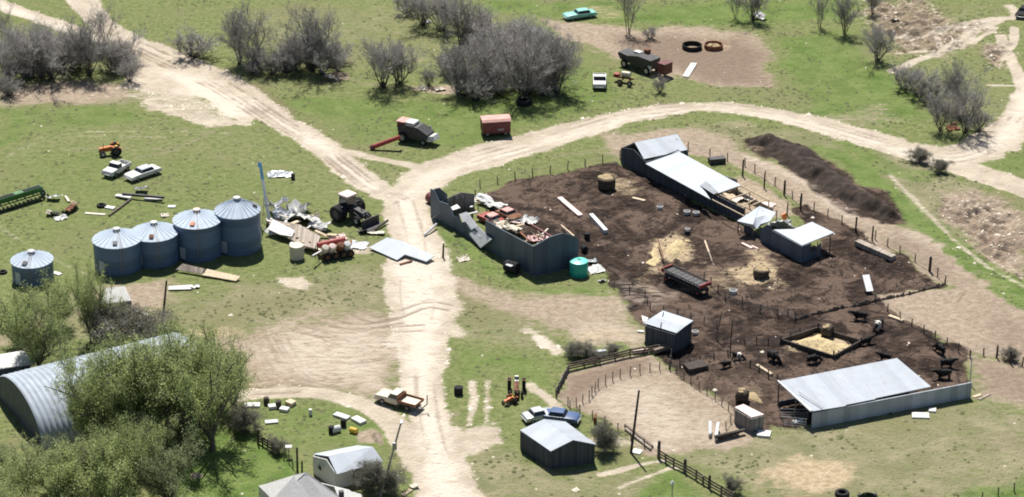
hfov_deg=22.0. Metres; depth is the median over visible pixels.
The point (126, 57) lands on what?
bare bush
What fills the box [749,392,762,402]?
scrap hay
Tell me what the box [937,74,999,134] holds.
bare bush
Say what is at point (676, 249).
hay heap
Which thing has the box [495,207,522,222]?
wrecked car
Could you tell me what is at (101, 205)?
tyre
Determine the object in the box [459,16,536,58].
bare bush
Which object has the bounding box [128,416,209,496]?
leafy tree
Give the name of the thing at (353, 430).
barrel
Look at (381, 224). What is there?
timber
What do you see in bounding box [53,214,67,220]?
scrap sheet
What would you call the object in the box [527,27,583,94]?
bare bush
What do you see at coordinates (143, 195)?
rail
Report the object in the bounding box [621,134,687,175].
gabled shed
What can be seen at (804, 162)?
dung heap
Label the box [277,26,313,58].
bare bush
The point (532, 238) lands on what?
metal sheet
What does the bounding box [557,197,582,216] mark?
beam
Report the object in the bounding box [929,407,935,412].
sheet
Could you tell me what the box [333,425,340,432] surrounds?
barrel
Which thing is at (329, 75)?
scrap sheet
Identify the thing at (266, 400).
stump
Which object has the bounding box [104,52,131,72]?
bare bush
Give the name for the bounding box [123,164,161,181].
wrecked car
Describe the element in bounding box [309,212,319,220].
metal sheet
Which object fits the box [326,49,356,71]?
bare bush
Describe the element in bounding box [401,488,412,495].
board
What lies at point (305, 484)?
house
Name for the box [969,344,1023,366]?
wire fence
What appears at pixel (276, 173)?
scrap sheet
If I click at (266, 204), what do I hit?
grain auger
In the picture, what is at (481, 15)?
bare bush
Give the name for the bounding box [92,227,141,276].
grain bin
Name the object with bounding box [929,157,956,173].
shrub
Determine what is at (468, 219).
wall panel
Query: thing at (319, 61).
bare bush
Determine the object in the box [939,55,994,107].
bare bush
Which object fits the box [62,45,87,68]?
bare bush
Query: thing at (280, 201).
metal sheet
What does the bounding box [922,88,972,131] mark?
bare bush
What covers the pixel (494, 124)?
box wagon
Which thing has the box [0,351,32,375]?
shed
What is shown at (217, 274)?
wall panel
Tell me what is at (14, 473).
leafy tree
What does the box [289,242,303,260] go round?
storage tank
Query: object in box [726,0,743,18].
bare bush
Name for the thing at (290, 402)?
slab
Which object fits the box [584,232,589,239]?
barrel
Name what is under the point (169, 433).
leafy tree
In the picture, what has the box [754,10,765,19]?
scrap sheet
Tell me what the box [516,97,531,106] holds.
tyre
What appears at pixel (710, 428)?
beam
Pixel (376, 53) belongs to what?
bare bush
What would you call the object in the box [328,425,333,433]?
barrel
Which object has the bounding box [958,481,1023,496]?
wire fence
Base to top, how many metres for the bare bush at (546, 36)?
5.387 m
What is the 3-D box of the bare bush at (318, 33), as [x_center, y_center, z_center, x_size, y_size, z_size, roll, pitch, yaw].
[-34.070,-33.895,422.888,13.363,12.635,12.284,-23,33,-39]
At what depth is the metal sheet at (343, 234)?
367.30 m
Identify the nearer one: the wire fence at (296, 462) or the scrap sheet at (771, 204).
the wire fence at (296, 462)
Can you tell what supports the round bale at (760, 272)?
on the corral ground at (752, 324)
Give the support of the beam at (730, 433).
on the beam at (721, 438)
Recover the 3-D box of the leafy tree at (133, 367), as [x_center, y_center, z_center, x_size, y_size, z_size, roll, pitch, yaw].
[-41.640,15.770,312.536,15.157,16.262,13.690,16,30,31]
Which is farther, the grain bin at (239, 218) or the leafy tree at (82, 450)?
the grain bin at (239, 218)
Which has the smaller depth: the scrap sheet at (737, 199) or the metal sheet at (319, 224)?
the metal sheet at (319, 224)
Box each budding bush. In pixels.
[78,300,127,345]
[82,300,181,350]
[93,299,150,311]
[125,315,177,341]
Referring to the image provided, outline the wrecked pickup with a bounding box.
[101,159,131,177]
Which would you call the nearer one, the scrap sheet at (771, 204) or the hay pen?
the hay pen
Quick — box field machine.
[618,48,672,74]
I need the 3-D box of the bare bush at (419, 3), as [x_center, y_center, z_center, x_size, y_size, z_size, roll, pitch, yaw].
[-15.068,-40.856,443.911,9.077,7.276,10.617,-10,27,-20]
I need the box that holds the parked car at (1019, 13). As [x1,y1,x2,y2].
[1015,5,1023,17]
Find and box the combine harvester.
[369,116,439,149]
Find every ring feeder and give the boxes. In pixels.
[682,41,701,51]
[704,40,722,50]
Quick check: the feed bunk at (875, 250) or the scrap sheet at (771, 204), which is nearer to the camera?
the feed bunk at (875, 250)
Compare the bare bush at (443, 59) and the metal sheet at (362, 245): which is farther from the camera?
the bare bush at (443, 59)
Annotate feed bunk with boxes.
[683,359,707,373]
[708,156,725,164]
[855,239,895,260]
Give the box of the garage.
[313,445,382,487]
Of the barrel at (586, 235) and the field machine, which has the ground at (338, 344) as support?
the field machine
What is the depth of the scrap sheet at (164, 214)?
373.89 m
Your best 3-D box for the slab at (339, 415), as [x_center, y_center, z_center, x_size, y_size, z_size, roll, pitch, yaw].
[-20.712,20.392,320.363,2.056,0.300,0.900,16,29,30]
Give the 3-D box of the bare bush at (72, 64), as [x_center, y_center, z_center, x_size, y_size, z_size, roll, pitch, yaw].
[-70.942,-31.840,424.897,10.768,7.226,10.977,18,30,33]
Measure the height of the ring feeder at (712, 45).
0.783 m
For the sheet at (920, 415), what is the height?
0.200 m
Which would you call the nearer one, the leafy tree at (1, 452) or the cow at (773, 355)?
the leafy tree at (1, 452)
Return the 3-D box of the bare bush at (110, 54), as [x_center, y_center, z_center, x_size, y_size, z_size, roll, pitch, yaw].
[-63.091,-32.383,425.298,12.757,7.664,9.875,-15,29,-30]
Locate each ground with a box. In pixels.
[0,0,1023,496]
[475,135,969,429]
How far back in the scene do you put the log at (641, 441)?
314.62 m
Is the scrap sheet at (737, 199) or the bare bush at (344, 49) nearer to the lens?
the scrap sheet at (737, 199)
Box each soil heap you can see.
[190,472,203,478]
[371,431,383,444]
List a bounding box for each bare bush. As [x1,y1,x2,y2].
[0,2,14,45]
[0,19,50,53]
[0,24,72,77]
[0,31,29,82]
[0,52,26,82]
[0,70,24,96]
[10,24,78,79]
[18,63,35,77]
[20,16,71,50]
[26,59,48,77]
[49,23,99,70]
[54,24,97,47]
[60,6,116,76]
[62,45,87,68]
[85,0,123,40]
[91,26,150,71]
[104,44,136,69]
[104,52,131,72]
[108,51,148,82]
[110,38,142,56]
[119,47,145,68]
[165,22,222,58]
[213,2,271,64]
[225,39,270,69]
[229,1,283,63]
[240,57,265,75]
[253,50,286,75]
[255,32,313,70]
[263,43,306,73]
[269,0,344,71]
[272,40,296,66]
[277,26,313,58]
[298,35,350,74]
[326,40,346,60]
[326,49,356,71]
[327,41,355,63]
[356,31,424,87]
[370,38,429,84]
[392,0,428,14]
[394,0,467,31]
[398,0,453,25]
[413,41,470,70]
[418,66,438,86]
[425,36,483,95]
[433,54,457,73]
[436,0,495,45]
[441,2,502,40]
[448,73,475,96]
[451,28,520,89]
[451,29,504,62]
[452,67,503,102]
[455,26,477,42]
[456,67,486,84]
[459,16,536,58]
[461,70,499,95]
[471,54,503,78]
[478,12,564,63]
[487,22,559,96]
[487,78,511,95]
[496,9,536,34]
[503,77,532,87]
[510,62,550,93]
[511,27,581,87]
[515,78,543,94]
[519,24,566,46]
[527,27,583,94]
[530,76,566,98]
[551,28,584,58]
[610,0,644,33]
[642,25,661,40]
[651,74,666,93]
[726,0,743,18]
[737,0,769,21]
[805,0,830,27]
[830,0,864,34]
[857,20,903,61]
[864,0,883,13]
[887,63,924,89]
[900,60,944,96]
[911,70,951,104]
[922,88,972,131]
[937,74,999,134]
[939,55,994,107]
[962,106,995,131]
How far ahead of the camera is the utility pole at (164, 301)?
341.99 m
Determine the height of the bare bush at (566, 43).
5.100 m
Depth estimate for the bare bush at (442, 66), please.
423.82 m
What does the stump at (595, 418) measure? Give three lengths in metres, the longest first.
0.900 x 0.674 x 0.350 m
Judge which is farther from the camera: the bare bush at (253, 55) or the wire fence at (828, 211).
the bare bush at (253, 55)
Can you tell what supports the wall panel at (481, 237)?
attached to the roofless shop
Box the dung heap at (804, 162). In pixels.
[748,133,900,219]
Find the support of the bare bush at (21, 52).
on the ground at (338, 344)
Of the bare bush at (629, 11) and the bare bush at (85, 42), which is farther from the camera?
the bare bush at (629, 11)
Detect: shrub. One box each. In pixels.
[224,395,266,432]
[266,433,290,453]
[347,456,385,494]
[361,461,411,496]
[560,339,584,358]
[577,339,600,359]
[589,418,623,452]
[603,342,623,353]
[721,471,747,492]
[902,145,934,163]
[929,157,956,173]
[997,342,1021,360]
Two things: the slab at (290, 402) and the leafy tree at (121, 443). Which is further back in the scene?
the slab at (290, 402)
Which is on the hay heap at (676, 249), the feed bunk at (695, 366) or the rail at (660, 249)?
the rail at (660, 249)
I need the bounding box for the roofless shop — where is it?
[430,188,578,276]
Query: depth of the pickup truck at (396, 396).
322.42 m
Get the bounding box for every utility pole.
[161,281,166,320]
[379,420,402,496]
[630,390,639,453]
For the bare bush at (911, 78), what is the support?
on the ground at (338, 344)
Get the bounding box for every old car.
[521,406,550,423]
[543,407,581,424]
[562,7,597,20]
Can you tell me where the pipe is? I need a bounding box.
[424,223,436,235]
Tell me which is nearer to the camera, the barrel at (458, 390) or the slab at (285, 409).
the slab at (285, 409)
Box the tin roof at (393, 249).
[369,238,433,261]
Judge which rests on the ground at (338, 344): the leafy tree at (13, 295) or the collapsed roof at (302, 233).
the leafy tree at (13, 295)
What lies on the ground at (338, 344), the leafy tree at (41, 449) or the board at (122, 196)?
the leafy tree at (41, 449)
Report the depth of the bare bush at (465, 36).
436.77 m
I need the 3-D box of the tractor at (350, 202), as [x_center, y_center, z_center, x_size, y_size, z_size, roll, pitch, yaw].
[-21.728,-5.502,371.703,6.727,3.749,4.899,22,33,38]
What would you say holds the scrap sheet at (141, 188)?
on the ground at (338, 344)
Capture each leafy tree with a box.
[0,268,95,370]
[0,280,48,349]
[0,432,44,496]
[0,442,17,467]
[0,475,44,496]
[16,437,92,496]
[20,431,89,491]
[37,276,75,326]
[44,336,165,429]
[45,356,137,442]
[57,254,129,340]
[67,423,140,487]
[67,433,141,496]
[82,324,183,432]
[84,410,168,495]
[99,324,222,425]
[108,323,139,346]
[114,410,177,453]
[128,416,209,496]
[134,315,219,434]
[135,328,222,425]
[150,317,189,334]
[151,314,245,369]
[164,335,257,450]
[203,326,258,406]
[256,475,277,496]
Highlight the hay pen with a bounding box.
[780,323,861,358]
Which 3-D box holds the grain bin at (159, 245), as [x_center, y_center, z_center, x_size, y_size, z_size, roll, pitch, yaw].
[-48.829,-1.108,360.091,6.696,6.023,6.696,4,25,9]
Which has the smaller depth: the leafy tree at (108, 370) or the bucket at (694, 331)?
the leafy tree at (108, 370)
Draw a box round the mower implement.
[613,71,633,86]
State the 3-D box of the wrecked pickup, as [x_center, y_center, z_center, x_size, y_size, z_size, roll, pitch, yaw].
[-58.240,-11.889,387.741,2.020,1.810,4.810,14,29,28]
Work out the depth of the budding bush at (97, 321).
335.69 m
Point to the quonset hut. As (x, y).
(27, 399)
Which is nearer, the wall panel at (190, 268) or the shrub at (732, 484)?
the shrub at (732, 484)
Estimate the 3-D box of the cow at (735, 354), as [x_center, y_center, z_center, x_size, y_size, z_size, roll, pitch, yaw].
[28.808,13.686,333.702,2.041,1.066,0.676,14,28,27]
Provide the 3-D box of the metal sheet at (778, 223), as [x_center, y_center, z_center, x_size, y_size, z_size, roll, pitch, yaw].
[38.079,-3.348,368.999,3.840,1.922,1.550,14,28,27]
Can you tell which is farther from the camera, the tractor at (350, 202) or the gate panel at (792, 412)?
the tractor at (350, 202)
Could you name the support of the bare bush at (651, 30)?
on the ground at (338, 344)
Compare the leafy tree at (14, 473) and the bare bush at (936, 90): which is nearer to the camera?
the leafy tree at (14, 473)
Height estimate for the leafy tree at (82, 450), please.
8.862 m
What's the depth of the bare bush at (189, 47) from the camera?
430.56 m
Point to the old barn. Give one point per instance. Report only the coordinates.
(550, 444)
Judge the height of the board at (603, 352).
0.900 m
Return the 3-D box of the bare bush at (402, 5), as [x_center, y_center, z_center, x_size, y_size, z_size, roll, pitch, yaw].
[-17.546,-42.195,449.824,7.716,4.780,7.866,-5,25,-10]
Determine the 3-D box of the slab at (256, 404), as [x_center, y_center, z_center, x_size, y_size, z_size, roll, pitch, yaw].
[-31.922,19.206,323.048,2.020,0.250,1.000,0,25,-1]
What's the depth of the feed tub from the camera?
318.83 m
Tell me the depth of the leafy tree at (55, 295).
340.61 m
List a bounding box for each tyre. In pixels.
[0,269,6,274]
[96,202,105,207]
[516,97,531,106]
[835,488,848,496]
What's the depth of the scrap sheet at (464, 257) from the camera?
361.01 m
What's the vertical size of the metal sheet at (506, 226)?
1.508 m
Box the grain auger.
[258,162,275,222]
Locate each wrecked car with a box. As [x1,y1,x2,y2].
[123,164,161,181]
[476,212,504,222]
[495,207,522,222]
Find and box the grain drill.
[0,185,48,212]
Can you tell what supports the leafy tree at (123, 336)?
on the ground at (338, 344)
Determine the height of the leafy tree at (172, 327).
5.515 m
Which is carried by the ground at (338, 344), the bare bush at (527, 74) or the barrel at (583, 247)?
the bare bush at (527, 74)
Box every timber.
[314,230,327,237]
[373,219,388,230]
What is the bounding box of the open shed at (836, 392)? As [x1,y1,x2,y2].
[777,358,971,427]
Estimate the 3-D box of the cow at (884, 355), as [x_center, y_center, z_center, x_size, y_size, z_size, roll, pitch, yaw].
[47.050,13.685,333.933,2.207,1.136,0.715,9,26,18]
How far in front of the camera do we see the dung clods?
356.98 m
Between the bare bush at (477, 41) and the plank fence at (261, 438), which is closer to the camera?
the plank fence at (261, 438)
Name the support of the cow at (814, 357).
on the corral ground at (752, 324)
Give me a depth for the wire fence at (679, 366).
332.07 m
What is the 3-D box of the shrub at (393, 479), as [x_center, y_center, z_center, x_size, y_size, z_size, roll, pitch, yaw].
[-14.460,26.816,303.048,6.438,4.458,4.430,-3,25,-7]
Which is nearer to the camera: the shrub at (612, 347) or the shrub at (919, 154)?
the shrub at (612, 347)
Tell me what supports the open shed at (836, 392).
on the corral ground at (752, 324)
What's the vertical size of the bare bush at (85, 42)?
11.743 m
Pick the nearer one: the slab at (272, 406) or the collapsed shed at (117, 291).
the slab at (272, 406)
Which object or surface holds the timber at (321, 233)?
on the ground at (338, 344)
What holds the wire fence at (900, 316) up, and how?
on the corral ground at (752, 324)
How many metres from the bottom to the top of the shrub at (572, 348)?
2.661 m
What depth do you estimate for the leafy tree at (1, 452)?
308.11 m
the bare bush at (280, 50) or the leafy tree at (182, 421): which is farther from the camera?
the bare bush at (280, 50)
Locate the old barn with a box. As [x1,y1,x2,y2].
[520,419,595,468]
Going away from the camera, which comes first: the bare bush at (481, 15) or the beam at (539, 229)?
the beam at (539, 229)
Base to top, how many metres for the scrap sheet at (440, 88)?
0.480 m
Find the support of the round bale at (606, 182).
on the corral ground at (752, 324)
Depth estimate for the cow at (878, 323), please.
340.78 m
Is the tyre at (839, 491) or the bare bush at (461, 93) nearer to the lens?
the tyre at (839, 491)
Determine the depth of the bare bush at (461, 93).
414.99 m
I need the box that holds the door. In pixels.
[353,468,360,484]
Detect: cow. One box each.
[719,360,731,367]
[732,352,746,360]
[767,350,781,363]
[806,353,822,363]
[848,310,867,320]
[861,335,874,345]
[872,318,883,332]
[875,351,891,360]
[931,368,951,379]
[932,342,945,355]
[940,357,958,367]
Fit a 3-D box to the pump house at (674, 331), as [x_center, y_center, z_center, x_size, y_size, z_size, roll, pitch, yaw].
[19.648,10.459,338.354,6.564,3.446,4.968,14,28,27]
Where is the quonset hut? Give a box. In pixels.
[0,332,214,448]
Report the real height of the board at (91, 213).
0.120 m
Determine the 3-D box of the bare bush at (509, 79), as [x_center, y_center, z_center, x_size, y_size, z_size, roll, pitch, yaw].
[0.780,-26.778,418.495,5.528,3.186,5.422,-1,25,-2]
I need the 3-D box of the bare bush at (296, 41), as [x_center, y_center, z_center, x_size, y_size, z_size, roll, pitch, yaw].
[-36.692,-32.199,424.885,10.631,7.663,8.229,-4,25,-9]
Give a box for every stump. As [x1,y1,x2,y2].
[263,396,268,404]
[275,400,280,408]
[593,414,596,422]
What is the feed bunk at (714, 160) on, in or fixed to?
on the ground at (338, 344)
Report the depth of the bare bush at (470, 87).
413.16 m
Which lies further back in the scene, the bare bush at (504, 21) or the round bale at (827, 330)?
the bare bush at (504, 21)
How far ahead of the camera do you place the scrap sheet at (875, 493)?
303.00 m
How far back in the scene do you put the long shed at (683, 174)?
379.84 m
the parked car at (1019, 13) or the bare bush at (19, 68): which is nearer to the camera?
the bare bush at (19, 68)
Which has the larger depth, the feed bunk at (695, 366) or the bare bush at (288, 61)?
the bare bush at (288, 61)
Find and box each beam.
[529,223,551,236]
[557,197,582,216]
[560,225,574,235]
[589,213,607,233]
[709,421,711,435]
[714,428,745,437]
[715,422,719,439]
[718,433,739,439]
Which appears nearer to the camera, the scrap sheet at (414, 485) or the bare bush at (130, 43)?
the scrap sheet at (414, 485)
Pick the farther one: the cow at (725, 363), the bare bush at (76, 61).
the bare bush at (76, 61)
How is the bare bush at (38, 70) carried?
on the ground at (338, 344)
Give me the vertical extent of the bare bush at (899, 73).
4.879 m
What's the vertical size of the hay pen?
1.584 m
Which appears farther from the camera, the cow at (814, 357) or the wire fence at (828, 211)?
the wire fence at (828, 211)
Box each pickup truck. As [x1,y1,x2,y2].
[373,388,427,410]
[593,73,606,88]
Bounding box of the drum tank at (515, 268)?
[503,260,520,273]
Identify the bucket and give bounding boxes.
[684,209,689,214]
[692,329,697,334]
[693,210,698,215]
[729,288,736,294]
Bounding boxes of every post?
[715,311,721,339]
[729,320,732,355]
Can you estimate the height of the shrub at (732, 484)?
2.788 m
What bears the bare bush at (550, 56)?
on the ground at (338, 344)
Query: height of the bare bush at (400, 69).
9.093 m
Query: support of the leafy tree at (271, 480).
on the ground at (338, 344)
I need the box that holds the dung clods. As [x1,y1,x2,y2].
[488,135,967,426]
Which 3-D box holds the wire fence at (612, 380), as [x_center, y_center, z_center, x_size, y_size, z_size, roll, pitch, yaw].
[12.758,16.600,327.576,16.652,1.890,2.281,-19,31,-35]
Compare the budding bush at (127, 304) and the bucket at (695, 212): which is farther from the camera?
the bucket at (695, 212)
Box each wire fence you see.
[278,446,302,472]
[475,150,620,195]
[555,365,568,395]
[555,389,657,451]
[569,359,669,408]
[613,281,717,327]
[669,349,734,428]
[669,349,777,379]
[687,142,946,280]
[704,272,795,320]
[744,327,800,344]
[794,279,945,319]
[875,294,971,357]
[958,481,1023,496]
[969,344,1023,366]
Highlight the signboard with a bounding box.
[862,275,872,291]
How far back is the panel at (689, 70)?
425.65 m
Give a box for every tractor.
[99,142,121,156]
[330,190,380,231]
[502,394,518,406]
[507,376,525,397]
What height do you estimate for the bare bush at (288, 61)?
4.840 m
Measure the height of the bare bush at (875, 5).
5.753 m
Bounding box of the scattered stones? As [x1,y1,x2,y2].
[3,0,1022,496]
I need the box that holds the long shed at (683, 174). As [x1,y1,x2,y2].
[645,150,772,219]
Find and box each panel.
[176,264,204,273]
[202,269,239,280]
[459,212,477,232]
[469,227,491,247]
[682,63,696,77]
[780,408,808,417]
[783,416,806,427]
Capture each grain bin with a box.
[10,249,53,286]
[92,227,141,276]
[132,220,178,268]
[172,208,221,262]
[214,196,261,255]
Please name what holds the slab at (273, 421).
on the ground at (338, 344)
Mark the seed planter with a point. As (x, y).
(329, 248)
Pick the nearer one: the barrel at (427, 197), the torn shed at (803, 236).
the torn shed at (803, 236)
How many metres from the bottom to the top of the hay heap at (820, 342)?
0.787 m
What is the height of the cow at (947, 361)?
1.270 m
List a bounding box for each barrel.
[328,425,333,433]
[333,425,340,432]
[340,418,345,426]
[349,427,357,433]
[425,192,429,202]
[454,385,462,395]
[580,244,587,251]
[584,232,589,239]
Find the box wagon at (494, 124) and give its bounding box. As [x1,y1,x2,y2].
[480,114,510,136]
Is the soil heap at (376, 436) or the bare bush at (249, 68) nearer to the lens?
the soil heap at (376, 436)
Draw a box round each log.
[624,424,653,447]
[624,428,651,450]
[755,364,772,375]
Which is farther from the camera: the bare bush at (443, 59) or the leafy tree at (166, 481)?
the bare bush at (443, 59)
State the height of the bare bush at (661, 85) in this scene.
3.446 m
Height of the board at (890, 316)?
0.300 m
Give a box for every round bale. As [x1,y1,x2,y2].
[597,174,615,190]
[735,387,748,402]
[753,265,768,278]
[820,324,833,337]
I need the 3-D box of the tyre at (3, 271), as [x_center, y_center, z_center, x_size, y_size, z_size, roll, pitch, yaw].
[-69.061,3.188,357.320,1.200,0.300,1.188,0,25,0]
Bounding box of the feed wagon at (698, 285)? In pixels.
[658,264,710,295]
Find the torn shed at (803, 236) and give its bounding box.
[737,206,833,262]
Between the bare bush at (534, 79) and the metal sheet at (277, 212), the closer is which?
the metal sheet at (277, 212)
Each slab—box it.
[244,402,259,407]
[265,419,277,424]
[268,403,276,409]
[279,406,289,412]
[285,399,295,406]
[333,411,350,420]
[351,415,366,424]
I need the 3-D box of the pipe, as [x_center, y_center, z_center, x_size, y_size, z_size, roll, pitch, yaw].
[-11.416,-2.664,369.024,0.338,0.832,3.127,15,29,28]
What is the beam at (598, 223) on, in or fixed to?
on the corral ground at (752, 324)
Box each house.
[259,472,361,496]
[641,311,692,352]
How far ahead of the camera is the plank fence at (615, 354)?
333.62 m
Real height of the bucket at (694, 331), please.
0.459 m
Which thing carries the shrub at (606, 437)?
on the ground at (338, 344)
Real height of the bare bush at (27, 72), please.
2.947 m
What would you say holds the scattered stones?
on the ground at (338, 344)
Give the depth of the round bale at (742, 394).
323.02 m
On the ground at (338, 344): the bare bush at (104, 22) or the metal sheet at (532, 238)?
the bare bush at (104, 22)
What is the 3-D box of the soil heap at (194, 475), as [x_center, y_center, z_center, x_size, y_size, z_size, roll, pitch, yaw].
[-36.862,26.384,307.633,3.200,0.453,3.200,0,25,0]
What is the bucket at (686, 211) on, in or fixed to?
on the corral ground at (752, 324)
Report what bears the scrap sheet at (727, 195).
on the ground at (338, 344)
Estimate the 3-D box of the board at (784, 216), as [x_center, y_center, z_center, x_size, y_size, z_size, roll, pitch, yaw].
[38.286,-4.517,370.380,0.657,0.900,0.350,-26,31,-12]
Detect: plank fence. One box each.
[257,429,279,455]
[568,344,665,368]
[657,441,733,496]
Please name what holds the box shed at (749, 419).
on the corral ground at (752, 324)
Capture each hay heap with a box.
[646,244,660,265]
[665,240,691,257]
[797,334,849,353]
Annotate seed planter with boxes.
[316,236,354,260]
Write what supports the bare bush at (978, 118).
on the ground at (338, 344)
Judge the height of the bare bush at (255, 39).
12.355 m
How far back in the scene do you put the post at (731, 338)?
334.16 m
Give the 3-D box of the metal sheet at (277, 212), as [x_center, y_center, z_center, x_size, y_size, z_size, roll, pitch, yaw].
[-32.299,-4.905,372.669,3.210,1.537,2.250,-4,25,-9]
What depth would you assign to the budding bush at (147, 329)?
332.44 m
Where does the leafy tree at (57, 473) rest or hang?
on the ground at (338, 344)
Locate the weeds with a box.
[0,0,1023,496]
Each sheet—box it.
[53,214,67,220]
[62,203,77,210]
[135,185,147,189]
[161,213,169,216]
[168,285,191,289]
[264,228,277,234]
[267,170,291,177]
[269,196,289,208]
[271,199,311,219]
[272,207,294,220]
[283,214,314,222]
[308,217,330,230]
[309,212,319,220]
[325,74,336,79]
[328,232,347,239]
[350,240,368,249]
[357,229,374,232]
[367,231,384,233]
[410,483,419,487]
[419,84,426,90]
[434,86,445,90]
[451,204,459,209]
[456,254,470,262]
[475,193,508,208]
[491,218,525,232]
[519,214,539,223]
[526,235,548,241]
[588,264,605,273]
[717,193,734,199]
[729,197,744,201]
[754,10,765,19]
[754,202,776,206]
[757,430,770,437]
[766,219,791,226]
[770,219,794,228]
[857,492,876,495]
[912,412,928,418]
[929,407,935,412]
[945,122,960,130]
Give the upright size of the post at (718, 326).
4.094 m
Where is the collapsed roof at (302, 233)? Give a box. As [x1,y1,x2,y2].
[269,220,320,249]
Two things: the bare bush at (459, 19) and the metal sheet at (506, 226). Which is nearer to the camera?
the metal sheet at (506, 226)
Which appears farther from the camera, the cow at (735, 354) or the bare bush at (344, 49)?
the bare bush at (344, 49)
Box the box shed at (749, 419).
[734,404,763,432]
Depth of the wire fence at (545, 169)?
387.59 m
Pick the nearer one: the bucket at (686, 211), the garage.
the garage
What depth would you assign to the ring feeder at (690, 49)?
434.45 m
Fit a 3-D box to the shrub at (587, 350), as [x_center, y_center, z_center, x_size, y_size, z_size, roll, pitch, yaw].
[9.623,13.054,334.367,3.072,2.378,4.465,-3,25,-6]
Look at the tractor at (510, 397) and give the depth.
323.12 m
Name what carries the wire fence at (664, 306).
on the corral ground at (752, 324)
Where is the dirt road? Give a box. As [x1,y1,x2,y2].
[0,0,1023,496]
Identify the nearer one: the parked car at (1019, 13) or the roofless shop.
the roofless shop
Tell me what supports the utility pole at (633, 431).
on the ground at (338, 344)
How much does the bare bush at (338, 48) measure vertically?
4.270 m
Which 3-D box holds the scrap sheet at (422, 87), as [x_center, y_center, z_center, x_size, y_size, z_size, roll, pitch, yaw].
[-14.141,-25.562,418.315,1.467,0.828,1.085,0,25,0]
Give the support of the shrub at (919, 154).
on the ground at (338, 344)
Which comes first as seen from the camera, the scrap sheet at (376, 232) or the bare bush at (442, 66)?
the scrap sheet at (376, 232)
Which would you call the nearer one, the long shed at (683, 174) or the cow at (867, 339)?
the cow at (867, 339)
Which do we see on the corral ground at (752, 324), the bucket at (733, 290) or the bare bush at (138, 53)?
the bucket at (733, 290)
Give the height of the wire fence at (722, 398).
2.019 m
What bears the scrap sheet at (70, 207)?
on the ground at (338, 344)
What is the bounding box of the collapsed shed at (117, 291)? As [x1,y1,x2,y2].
[103,286,131,307]
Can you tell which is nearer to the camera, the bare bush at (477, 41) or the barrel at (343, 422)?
the barrel at (343, 422)
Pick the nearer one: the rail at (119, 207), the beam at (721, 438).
the beam at (721, 438)
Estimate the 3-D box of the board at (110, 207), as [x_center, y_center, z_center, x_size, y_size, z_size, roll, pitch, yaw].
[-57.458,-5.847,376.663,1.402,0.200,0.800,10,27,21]
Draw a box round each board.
[84,212,105,215]
[104,205,115,209]
[114,194,131,198]
[144,198,161,199]
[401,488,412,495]
[590,349,606,357]
[632,448,642,454]
[653,345,669,353]
[781,213,787,219]
[888,314,903,321]
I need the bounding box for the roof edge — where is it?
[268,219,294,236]
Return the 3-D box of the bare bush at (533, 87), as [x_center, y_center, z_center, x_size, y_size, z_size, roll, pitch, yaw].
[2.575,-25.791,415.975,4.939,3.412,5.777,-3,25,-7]
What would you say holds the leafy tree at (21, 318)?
on the ground at (338, 344)
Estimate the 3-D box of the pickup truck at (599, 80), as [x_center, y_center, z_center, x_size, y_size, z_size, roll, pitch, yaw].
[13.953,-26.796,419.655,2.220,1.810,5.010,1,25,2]
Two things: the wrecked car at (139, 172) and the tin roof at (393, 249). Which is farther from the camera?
the wrecked car at (139, 172)
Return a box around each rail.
[108,198,131,215]
[122,193,164,198]
[657,239,664,259]
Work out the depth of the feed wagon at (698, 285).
352.46 m
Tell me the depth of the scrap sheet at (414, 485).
304.84 m
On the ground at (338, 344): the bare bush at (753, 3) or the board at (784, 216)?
the bare bush at (753, 3)
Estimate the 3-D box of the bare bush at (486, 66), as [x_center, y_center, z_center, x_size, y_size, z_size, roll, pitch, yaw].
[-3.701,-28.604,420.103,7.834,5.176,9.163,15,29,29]
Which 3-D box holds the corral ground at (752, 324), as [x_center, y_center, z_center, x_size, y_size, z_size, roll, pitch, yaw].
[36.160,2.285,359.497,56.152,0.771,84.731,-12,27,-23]
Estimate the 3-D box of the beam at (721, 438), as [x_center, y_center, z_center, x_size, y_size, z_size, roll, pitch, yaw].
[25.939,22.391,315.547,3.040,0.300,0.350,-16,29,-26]
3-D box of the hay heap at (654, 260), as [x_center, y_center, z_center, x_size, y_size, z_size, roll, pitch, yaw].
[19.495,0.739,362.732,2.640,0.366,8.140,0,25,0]
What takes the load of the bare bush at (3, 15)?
on the ground at (338, 344)
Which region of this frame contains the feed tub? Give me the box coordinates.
[792,419,804,424]
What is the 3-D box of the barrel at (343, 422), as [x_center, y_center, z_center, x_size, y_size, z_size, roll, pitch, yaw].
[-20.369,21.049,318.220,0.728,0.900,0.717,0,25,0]
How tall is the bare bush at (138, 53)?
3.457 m
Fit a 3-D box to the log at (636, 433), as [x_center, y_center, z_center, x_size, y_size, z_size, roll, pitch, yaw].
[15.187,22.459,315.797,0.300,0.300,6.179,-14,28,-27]
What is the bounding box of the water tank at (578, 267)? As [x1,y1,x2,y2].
[569,257,587,277]
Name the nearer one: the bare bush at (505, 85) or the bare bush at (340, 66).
the bare bush at (505, 85)

